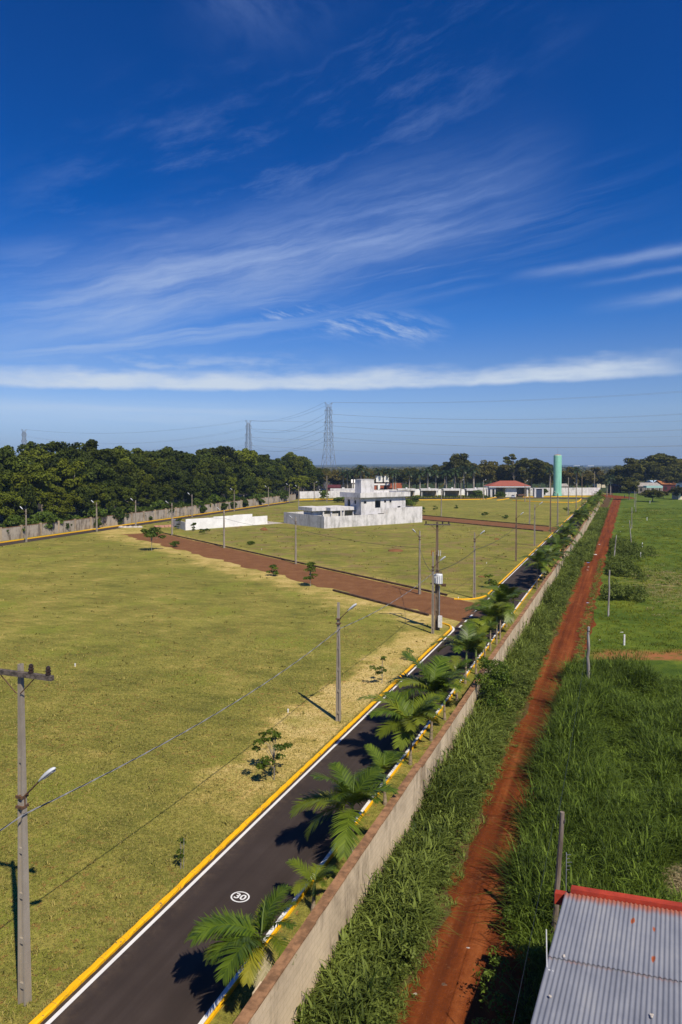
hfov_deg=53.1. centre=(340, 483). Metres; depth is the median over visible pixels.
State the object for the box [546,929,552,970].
thin pole
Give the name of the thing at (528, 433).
transmission wire
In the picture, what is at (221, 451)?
forest tree
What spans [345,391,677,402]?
transmission wire
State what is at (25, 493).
forest tree
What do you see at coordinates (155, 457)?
forest tree
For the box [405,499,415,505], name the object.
bush
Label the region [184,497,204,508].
shrub
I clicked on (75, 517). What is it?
shrub
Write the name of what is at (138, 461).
forest tree
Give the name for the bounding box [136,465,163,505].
forest tree
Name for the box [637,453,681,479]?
broadleaf tree
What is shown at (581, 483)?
broadleaf tree
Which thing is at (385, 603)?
kerb
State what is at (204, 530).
sapling
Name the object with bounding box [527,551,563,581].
king palm
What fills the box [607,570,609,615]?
fence post
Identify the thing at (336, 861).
strip grass
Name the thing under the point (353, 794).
king palm
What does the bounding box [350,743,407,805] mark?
king palm
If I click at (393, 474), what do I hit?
imperial palm
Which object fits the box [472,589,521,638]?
king palm
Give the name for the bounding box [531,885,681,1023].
tin roofed shed
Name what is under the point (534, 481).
broadleaf tree
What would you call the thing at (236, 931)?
king palm
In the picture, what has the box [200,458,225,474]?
forest tree
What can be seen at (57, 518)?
shrub
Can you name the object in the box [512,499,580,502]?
kerb
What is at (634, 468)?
broadleaf tree
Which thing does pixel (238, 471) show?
forest tree
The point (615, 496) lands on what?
red earth yard
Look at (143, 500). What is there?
forest tree
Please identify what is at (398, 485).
brick house
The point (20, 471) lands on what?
forest tree
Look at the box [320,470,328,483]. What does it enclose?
broadleaf tree
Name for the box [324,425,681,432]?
transmission wire
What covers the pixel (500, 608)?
king palm
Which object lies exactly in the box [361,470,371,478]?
imperial palm
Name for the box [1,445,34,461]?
forest tree
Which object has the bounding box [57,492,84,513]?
forest tree
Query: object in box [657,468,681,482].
broadleaf tree
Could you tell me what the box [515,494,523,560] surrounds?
street lamp
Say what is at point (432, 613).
street lamp
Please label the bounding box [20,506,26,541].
street lamp
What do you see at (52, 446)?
forest tree
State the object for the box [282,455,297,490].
forest tree
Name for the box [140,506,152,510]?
shrub
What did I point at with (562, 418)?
transmission wire
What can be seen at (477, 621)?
king palm
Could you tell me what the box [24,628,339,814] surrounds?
power cable
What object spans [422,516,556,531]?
earth cross street
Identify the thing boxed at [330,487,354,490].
carport
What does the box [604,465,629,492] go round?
broadleaf tree
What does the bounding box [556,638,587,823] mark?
power cable
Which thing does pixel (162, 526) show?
brick stack
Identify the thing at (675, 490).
broadleaf tree
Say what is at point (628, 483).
broadleaf tree
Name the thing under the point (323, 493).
bush
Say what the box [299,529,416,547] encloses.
power cable
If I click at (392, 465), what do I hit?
distant hills
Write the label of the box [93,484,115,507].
forest tree
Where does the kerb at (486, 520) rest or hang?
on the ground at (40, 610)
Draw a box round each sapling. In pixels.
[140,527,165,550]
[169,541,179,546]
[176,837,185,868]
[199,528,209,532]
[252,727,292,779]
[266,564,278,574]
[303,562,317,585]
[369,656,386,676]
[402,647,413,653]
[483,574,496,585]
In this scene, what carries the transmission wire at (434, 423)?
hanging from the transmission tower at (248, 425)
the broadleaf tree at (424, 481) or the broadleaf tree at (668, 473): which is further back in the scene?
the broadleaf tree at (424, 481)
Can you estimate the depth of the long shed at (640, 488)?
389.16 m
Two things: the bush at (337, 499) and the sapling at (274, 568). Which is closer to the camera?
the sapling at (274, 568)
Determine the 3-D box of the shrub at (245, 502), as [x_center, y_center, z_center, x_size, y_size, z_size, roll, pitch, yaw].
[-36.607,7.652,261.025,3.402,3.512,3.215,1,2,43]
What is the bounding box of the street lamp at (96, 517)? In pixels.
[91,500,97,531]
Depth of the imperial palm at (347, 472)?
374.09 m
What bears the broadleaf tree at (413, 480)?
on the ground at (40, 610)
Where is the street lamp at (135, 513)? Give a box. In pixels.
[130,498,136,525]
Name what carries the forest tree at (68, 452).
on the ground at (40, 610)
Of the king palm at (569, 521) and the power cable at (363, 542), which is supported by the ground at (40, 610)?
the king palm at (569, 521)
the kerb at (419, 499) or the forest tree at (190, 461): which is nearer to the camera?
the forest tree at (190, 461)
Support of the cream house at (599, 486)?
on the ground at (40, 610)
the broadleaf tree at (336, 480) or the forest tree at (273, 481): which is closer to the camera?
the forest tree at (273, 481)
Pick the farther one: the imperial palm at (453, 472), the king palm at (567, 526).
the imperial palm at (453, 472)
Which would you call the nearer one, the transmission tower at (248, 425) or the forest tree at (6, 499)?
the forest tree at (6, 499)
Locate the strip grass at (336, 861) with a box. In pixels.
[218,616,516,1023]
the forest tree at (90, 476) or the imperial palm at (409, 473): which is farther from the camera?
the imperial palm at (409, 473)
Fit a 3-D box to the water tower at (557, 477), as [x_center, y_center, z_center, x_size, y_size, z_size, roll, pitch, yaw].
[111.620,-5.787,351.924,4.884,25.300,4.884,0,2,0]
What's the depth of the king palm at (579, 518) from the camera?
166.44 m
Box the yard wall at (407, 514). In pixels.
[284,506,421,528]
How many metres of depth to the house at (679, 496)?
320.10 m
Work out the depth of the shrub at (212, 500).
238.21 m
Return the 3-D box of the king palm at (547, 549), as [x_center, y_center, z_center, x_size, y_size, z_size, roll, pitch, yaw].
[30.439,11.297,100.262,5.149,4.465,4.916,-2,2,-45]
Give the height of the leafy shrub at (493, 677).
4.016 m
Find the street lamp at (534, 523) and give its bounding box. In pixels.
[534,502,541,545]
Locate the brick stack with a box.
[154,525,170,527]
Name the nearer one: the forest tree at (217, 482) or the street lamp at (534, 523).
the street lamp at (534, 523)
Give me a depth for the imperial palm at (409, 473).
380.73 m
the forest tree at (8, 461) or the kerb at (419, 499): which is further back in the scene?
the kerb at (419, 499)
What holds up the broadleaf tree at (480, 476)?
on the ground at (40, 610)
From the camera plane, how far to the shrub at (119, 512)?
183.59 m
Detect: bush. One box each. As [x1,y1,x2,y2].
[319,490,328,498]
[332,497,344,501]
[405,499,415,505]
[410,496,420,502]
[471,490,482,495]
[494,491,506,496]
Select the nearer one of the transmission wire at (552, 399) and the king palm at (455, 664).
the king palm at (455, 664)
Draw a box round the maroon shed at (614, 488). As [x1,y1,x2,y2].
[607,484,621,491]
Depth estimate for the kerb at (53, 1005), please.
25.98 m
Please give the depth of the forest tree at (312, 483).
350.90 m
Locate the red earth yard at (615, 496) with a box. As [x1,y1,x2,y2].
[593,495,635,498]
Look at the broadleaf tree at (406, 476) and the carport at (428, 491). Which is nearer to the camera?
the carport at (428, 491)
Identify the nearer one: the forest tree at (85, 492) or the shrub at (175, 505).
the forest tree at (85, 492)
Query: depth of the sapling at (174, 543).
133.66 m
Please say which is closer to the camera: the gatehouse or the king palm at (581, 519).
the king palm at (581, 519)
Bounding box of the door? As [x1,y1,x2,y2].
[536,489,541,496]
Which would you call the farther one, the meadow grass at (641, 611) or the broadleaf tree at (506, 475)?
the broadleaf tree at (506, 475)
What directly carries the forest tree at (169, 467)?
on the ground at (40, 610)
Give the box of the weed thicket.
[599,536,673,601]
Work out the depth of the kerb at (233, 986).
26.06 m
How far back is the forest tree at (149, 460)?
237.38 m
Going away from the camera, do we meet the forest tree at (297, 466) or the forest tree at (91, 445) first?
the forest tree at (91, 445)
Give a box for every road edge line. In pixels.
[45,503,584,1023]
[198,533,572,1023]
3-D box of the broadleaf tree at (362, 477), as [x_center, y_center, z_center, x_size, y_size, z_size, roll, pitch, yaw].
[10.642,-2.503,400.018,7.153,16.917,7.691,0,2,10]
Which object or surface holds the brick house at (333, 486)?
on the ground at (40, 610)
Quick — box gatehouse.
[484,481,530,496]
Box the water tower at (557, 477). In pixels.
[553,454,561,495]
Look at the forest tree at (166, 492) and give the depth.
212.74 m
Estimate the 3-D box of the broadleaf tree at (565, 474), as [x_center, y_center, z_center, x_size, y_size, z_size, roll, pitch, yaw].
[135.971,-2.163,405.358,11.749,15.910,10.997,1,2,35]
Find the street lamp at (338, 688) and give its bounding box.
[336,602,356,720]
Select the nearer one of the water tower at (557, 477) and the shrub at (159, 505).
the shrub at (159, 505)
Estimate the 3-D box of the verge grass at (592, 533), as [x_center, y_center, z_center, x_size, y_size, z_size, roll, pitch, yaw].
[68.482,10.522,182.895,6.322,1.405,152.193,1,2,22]
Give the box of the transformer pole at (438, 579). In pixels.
[424,521,449,629]
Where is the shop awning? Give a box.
[643,486,662,489]
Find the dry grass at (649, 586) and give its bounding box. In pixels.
[631,563,681,616]
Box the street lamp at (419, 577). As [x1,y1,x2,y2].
[412,529,420,594]
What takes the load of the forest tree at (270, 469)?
on the ground at (40, 610)
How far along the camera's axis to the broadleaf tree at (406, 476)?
428.18 m
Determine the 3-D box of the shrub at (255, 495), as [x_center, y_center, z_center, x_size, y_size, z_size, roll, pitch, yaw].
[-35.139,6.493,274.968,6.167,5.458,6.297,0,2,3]
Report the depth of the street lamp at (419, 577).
84.64 m
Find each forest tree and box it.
[0,448,34,518]
[0,467,15,503]
[0,491,26,518]
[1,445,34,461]
[3,470,33,515]
[11,462,40,514]
[12,484,37,518]
[16,441,47,454]
[18,447,55,511]
[19,462,56,504]
[36,441,70,452]
[40,486,73,517]
[42,461,81,486]
[45,458,84,496]
[48,447,94,515]
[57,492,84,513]
[61,458,97,514]
[68,486,95,516]
[71,439,120,472]
[81,483,105,514]
[82,459,117,487]
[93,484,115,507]
[100,449,136,466]
[105,448,131,507]
[107,460,145,492]
[108,476,139,504]
[114,486,136,510]
[124,453,151,474]
[125,468,154,496]
[131,448,146,457]
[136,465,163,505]
[137,483,158,506]
[145,457,161,472]
[146,451,185,477]
[153,466,184,492]
[154,487,170,501]
[156,446,177,458]
[159,484,176,501]
[161,464,179,492]
[167,451,201,475]
[169,476,195,500]
[174,459,210,497]
[174,469,192,498]
[190,462,212,479]
[192,479,207,498]
[195,448,220,456]
[197,476,211,499]
[198,452,220,460]
[199,445,242,472]
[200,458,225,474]
[206,474,228,497]
[207,461,229,480]
[215,480,229,493]
[216,461,236,484]
[222,450,257,496]
[224,476,238,497]
[227,462,247,488]
[235,475,255,497]
[237,463,255,495]
[240,476,258,493]
[242,448,257,457]
[249,464,270,480]
[252,462,276,476]
[254,477,265,494]
[255,454,269,463]
[262,478,272,491]
[265,454,274,462]
[265,460,285,479]
[270,476,277,492]
[271,479,284,490]
[275,458,293,485]
[275,463,287,490]
[280,452,297,493]
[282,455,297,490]
[282,469,295,489]
[286,475,301,493]
[288,459,303,493]
[293,475,309,489]
[295,456,312,468]
[302,460,316,490]
[306,476,317,490]
[315,468,322,483]
[315,473,324,490]
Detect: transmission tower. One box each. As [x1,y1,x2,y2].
[21,429,26,450]
[245,420,251,449]
[318,403,336,488]
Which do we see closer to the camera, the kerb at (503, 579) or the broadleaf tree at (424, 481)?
the kerb at (503, 579)
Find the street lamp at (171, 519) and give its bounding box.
[166,501,172,535]
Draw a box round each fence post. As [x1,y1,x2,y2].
[551,811,564,934]
[586,627,589,681]
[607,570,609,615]
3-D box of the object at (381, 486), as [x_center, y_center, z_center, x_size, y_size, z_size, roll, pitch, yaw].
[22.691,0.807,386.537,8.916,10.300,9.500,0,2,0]
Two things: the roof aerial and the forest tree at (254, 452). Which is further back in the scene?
the forest tree at (254, 452)
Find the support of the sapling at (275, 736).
on the ground at (40, 610)
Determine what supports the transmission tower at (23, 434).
on the ground at (40, 610)
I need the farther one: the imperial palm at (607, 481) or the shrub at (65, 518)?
the imperial palm at (607, 481)
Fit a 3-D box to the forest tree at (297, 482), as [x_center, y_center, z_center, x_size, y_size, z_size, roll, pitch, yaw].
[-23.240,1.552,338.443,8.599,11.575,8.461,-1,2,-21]
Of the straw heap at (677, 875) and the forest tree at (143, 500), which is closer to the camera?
the straw heap at (677, 875)
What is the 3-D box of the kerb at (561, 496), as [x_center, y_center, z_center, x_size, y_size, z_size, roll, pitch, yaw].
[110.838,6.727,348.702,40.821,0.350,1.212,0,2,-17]
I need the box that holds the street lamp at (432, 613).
[431,552,445,633]
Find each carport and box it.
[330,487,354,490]
[397,487,415,495]
[419,487,438,496]
[441,487,461,495]
[464,487,485,495]
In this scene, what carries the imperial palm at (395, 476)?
on the ground at (40, 610)
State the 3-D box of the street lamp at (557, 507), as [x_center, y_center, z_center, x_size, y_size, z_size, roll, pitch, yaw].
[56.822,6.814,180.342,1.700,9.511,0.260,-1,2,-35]
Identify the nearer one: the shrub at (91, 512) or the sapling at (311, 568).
the sapling at (311, 568)
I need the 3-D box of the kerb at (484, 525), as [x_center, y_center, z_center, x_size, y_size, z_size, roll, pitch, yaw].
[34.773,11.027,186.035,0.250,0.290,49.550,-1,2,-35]
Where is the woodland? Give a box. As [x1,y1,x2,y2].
[315,466,681,487]
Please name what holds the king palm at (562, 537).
on the ground at (40, 610)
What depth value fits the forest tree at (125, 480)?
197.58 m
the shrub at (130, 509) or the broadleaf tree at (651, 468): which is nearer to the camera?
the shrub at (130, 509)
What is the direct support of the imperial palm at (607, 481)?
on the ground at (40, 610)
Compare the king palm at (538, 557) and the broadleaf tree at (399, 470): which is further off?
the broadleaf tree at (399, 470)
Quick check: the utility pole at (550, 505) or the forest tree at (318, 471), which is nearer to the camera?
the utility pole at (550, 505)
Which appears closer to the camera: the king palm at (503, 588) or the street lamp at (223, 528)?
the king palm at (503, 588)
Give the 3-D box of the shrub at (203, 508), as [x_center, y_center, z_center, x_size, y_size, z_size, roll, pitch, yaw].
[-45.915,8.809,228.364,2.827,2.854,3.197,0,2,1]
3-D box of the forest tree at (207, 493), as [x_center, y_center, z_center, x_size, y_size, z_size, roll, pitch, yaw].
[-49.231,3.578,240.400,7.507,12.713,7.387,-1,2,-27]
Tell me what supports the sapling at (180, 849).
on the ground at (40, 610)
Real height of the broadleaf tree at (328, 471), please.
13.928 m
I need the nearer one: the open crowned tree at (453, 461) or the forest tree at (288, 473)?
the forest tree at (288, 473)
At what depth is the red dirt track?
25.64 m
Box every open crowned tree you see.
[443,455,464,487]
[503,454,528,480]
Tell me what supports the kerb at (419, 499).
on the ground at (40, 610)
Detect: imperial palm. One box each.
[337,470,349,486]
[341,470,353,487]
[349,470,358,487]
[353,464,368,478]
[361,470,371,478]
[372,468,384,482]
[381,468,391,482]
[387,470,399,488]
[390,470,401,488]
[403,470,415,487]
[413,470,425,487]
[421,467,434,487]
[430,470,441,487]
[440,470,451,487]
[447,468,461,487]
[457,466,471,488]
[467,466,481,487]
[542,466,552,487]
[569,466,584,487]
[603,480,610,496]
[605,475,615,494]
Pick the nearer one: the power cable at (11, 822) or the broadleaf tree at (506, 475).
the power cable at (11, 822)
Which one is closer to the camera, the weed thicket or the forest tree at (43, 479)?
the weed thicket
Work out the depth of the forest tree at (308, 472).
356.29 m
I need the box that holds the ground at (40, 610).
[0,478,681,1023]
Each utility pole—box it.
[0,663,55,1006]
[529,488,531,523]
[549,479,552,532]
[568,477,568,514]
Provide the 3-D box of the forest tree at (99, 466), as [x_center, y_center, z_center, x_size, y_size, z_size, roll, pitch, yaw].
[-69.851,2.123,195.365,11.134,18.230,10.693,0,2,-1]
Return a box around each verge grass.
[291,537,590,1023]
[576,507,609,561]
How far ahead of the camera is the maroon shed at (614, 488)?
407.15 m
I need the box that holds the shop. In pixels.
[654,480,675,492]
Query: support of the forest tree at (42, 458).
on the ground at (40, 610)
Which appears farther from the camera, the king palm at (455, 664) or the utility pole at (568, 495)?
the utility pole at (568, 495)
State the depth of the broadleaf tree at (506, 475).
406.69 m
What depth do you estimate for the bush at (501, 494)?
340.52 m
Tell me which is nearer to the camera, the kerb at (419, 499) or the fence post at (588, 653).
the fence post at (588, 653)
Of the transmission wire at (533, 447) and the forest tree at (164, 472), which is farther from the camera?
the transmission wire at (533, 447)
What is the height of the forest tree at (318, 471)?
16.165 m
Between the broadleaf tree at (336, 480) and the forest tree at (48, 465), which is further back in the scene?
the broadleaf tree at (336, 480)
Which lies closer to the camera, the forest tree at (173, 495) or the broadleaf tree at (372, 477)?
the forest tree at (173, 495)
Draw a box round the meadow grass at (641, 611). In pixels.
[590,507,681,655]
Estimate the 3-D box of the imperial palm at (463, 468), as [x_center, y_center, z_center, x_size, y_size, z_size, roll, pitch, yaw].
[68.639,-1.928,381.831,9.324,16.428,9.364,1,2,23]
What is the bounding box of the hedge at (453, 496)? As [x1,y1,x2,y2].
[406,495,482,498]
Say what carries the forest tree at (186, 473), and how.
on the ground at (40, 610)
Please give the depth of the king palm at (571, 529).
135.80 m
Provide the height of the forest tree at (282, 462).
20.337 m
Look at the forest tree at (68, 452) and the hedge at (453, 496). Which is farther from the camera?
the hedge at (453, 496)
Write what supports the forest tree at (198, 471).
on the ground at (40, 610)
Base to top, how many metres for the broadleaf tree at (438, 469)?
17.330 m
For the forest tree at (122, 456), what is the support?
on the ground at (40, 610)
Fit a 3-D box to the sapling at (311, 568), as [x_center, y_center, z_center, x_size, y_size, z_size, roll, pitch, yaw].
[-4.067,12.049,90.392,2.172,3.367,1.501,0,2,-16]
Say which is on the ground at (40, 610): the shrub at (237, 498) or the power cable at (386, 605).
the shrub at (237, 498)
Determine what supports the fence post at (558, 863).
on the ground at (40, 610)
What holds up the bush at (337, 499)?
on the ground at (40, 610)
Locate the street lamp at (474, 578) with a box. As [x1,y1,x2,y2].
[473,530,484,597]
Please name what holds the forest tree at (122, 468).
on the ground at (40, 610)
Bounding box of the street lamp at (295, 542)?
[289,516,296,563]
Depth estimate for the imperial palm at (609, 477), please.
373.96 m
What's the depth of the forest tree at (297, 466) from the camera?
349.79 m
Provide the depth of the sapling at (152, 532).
127.71 m
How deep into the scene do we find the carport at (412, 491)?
349.63 m
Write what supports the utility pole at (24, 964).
on the ground at (40, 610)
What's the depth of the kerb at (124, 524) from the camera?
177.32 m
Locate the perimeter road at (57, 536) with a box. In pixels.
[0,502,292,545]
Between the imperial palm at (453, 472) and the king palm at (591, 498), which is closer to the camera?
the king palm at (591, 498)
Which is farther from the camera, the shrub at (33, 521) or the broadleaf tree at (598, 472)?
the broadleaf tree at (598, 472)
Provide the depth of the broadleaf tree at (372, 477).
414.89 m
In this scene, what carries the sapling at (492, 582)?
on the ground at (40, 610)
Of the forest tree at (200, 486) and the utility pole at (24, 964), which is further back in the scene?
the forest tree at (200, 486)
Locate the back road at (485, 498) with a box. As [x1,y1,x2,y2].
[294,497,588,501]
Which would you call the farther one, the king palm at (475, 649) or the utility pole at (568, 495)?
the utility pole at (568, 495)
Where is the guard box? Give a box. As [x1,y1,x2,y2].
[532,488,543,496]
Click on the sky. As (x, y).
(220, 213)
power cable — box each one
[0,814,23,830]
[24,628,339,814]
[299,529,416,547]
[340,572,433,628]
[513,824,553,1021]
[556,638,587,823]
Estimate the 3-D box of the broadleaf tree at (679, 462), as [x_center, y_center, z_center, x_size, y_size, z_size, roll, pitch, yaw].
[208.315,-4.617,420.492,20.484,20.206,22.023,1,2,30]
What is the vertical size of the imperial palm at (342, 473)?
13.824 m
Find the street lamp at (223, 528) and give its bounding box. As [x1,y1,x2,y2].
[217,508,224,547]
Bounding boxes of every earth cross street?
[121,533,475,621]
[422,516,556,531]
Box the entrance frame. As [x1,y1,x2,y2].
[477,488,495,496]
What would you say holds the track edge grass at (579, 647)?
on the red dirt track
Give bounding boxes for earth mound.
[388,549,402,551]
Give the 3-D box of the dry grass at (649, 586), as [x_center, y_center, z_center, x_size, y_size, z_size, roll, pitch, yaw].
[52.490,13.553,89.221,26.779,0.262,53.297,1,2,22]
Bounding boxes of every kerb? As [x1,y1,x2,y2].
[0,501,288,542]
[29,622,451,1023]
[158,532,446,595]
[204,527,577,1023]
[301,499,477,499]
[333,589,428,615]
[422,515,548,526]
[422,519,543,530]
[454,533,552,599]
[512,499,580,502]
[544,496,579,496]
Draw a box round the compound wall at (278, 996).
[233,501,599,1023]
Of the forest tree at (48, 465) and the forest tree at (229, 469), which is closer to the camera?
the forest tree at (48, 465)
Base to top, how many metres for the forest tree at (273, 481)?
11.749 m
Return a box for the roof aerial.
[566,853,570,890]
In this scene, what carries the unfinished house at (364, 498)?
on the ground at (40, 610)
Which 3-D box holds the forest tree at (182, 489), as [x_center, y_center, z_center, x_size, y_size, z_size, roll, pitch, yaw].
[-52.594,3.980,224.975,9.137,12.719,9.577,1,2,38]
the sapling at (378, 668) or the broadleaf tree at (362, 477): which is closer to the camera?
the sapling at (378, 668)
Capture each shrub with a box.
[2,514,29,531]
[19,518,41,524]
[29,511,56,528]
[41,509,63,523]
[61,516,71,528]
[68,514,84,521]
[77,506,108,521]
[105,506,125,519]
[121,504,140,512]
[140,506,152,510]
[150,500,168,509]
[165,501,174,512]
[173,501,181,507]
[177,500,187,507]
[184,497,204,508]
[200,506,206,511]
[201,496,216,503]
[210,493,221,502]
[221,503,227,508]
[227,494,240,500]
[242,499,248,505]
[249,493,260,500]
[262,491,272,496]
[273,490,284,498]
[473,656,513,719]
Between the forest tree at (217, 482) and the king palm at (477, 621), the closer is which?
the king palm at (477, 621)
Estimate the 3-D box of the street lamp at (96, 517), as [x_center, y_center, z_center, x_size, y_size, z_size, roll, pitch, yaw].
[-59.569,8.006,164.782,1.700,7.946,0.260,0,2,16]
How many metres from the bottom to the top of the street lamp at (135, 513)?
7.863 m
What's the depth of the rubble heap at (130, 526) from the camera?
176.17 m
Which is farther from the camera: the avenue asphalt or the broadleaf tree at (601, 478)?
the broadleaf tree at (601, 478)
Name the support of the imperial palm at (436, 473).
on the ground at (40, 610)
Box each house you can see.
[298,479,409,516]
[327,485,340,490]
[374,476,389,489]
[389,483,401,489]
[592,484,605,487]
[672,492,681,499]
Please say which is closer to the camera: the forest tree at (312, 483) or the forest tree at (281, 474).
the forest tree at (281, 474)
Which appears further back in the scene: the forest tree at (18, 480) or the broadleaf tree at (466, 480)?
the broadleaf tree at (466, 480)
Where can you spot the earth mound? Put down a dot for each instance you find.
(395, 550)
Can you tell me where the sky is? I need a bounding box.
[0,0,681,464]
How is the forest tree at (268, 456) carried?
on the ground at (40, 610)
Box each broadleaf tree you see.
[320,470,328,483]
[325,470,338,484]
[327,471,352,484]
[354,466,364,478]
[364,471,392,482]
[391,469,402,482]
[396,473,424,485]
[400,468,421,487]
[417,470,434,487]
[424,464,447,487]
[444,453,472,487]
[456,475,476,487]
[465,463,486,484]
[477,460,502,483]
[494,465,520,480]
[515,458,544,487]
[515,472,529,483]
[520,468,539,487]
[536,462,552,487]
[562,467,579,487]
[572,478,593,487]
[578,470,598,487]
[590,467,603,483]
[595,475,607,489]
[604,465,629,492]
[614,458,646,482]
[619,477,639,499]
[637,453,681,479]
[638,462,663,482]
[639,489,665,501]
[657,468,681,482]
[668,486,681,499]
[672,460,681,481]
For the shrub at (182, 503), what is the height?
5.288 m
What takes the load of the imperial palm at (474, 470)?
on the ground at (40, 610)
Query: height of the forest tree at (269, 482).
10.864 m
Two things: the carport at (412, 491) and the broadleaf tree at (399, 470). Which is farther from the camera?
the broadleaf tree at (399, 470)
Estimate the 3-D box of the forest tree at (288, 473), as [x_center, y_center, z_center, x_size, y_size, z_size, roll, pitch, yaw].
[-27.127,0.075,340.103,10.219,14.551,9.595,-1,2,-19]
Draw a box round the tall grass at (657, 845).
[468,647,681,1023]
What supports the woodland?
on the ground at (40, 610)
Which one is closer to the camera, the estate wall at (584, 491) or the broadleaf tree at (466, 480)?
the estate wall at (584, 491)
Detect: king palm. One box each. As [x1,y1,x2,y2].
[183,882,297,987]
[287,857,339,911]
[289,761,398,861]
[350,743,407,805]
[359,689,445,764]
[385,652,470,740]
[429,680,454,720]
[431,621,488,683]
[445,655,473,700]
[452,625,492,673]
[458,618,498,659]
[465,598,512,649]
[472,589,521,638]
[472,602,516,644]
[479,583,528,626]
[520,552,553,588]
[523,551,563,578]
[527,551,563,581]
[531,545,567,573]
[534,544,569,562]
[539,544,572,566]
[543,528,577,549]
[544,535,569,547]
[548,522,582,536]
[553,523,581,544]
[556,519,579,530]
[570,510,589,526]
[570,513,588,527]
[570,515,586,525]
[575,505,593,515]
[577,504,596,516]
[581,497,599,504]
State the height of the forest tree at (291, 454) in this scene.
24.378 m
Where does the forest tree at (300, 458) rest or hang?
on the ground at (40, 610)
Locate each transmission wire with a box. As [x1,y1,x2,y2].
[248,445,646,456]
[254,420,675,423]
[256,420,660,423]
[262,429,672,437]
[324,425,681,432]
[328,437,679,447]
[332,392,678,402]
[334,414,668,418]
[335,437,659,447]
[337,414,681,419]
[342,426,674,433]
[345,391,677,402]
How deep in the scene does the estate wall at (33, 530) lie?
181.16 m
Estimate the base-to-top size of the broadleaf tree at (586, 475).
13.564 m
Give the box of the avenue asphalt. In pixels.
[40,498,589,1023]
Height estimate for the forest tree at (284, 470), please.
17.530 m
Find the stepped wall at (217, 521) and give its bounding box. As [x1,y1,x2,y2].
[173,514,266,529]
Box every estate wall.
[0,494,295,540]
[299,489,396,498]
[415,489,485,494]
[530,487,600,495]
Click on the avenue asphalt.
(158, 970)
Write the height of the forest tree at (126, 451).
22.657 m
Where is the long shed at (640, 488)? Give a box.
[630,483,661,493]
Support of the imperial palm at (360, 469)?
on the ground at (40, 610)
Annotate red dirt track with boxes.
[383,498,621,1023]
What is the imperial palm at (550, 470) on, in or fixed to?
on the ground at (40, 610)
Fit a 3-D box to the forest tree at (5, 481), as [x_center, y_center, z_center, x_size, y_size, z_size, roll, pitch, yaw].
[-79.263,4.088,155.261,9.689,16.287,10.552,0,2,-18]
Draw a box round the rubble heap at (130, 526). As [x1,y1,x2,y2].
[119,526,141,527]
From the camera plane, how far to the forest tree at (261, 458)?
318.62 m
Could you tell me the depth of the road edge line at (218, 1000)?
25.62 m
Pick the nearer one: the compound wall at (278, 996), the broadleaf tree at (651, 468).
the compound wall at (278, 996)
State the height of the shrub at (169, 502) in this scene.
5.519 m
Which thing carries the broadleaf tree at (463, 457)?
on the ground at (40, 610)
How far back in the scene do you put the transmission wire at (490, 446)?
421.99 m
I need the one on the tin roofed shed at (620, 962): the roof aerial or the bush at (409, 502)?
the roof aerial
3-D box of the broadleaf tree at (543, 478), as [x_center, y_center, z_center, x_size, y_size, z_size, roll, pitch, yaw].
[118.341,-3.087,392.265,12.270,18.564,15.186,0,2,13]
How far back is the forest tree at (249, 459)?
296.78 m
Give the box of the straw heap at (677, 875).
[656,865,681,901]
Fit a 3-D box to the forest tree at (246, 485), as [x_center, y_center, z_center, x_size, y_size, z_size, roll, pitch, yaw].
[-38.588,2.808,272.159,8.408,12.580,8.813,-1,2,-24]
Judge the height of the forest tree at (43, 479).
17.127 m
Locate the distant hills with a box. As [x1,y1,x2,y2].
[314,464,623,467]
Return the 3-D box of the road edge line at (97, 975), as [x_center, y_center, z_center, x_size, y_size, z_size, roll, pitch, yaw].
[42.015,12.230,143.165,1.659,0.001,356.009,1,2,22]
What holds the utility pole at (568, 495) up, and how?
on the ground at (40, 610)
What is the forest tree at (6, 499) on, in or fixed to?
on the ground at (40, 610)
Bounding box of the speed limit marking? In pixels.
[231,891,249,901]
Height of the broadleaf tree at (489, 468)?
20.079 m
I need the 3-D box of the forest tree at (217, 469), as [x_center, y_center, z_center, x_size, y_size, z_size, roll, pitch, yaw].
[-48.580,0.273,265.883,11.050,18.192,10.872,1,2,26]
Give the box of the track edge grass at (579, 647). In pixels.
[382,558,604,1023]
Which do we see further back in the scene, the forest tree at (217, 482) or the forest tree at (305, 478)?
the forest tree at (305, 478)
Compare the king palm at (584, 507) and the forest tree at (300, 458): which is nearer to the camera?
the king palm at (584, 507)
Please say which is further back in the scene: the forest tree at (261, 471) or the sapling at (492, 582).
the forest tree at (261, 471)
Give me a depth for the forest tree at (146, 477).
211.60 m
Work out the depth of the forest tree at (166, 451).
267.75 m
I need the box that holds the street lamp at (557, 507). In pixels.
[554,491,557,525]
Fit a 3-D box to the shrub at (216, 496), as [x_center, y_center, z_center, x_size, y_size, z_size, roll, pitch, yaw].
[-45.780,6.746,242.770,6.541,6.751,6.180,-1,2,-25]
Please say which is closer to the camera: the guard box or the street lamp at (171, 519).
the street lamp at (171, 519)
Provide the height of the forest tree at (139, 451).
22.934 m
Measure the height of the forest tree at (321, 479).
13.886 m

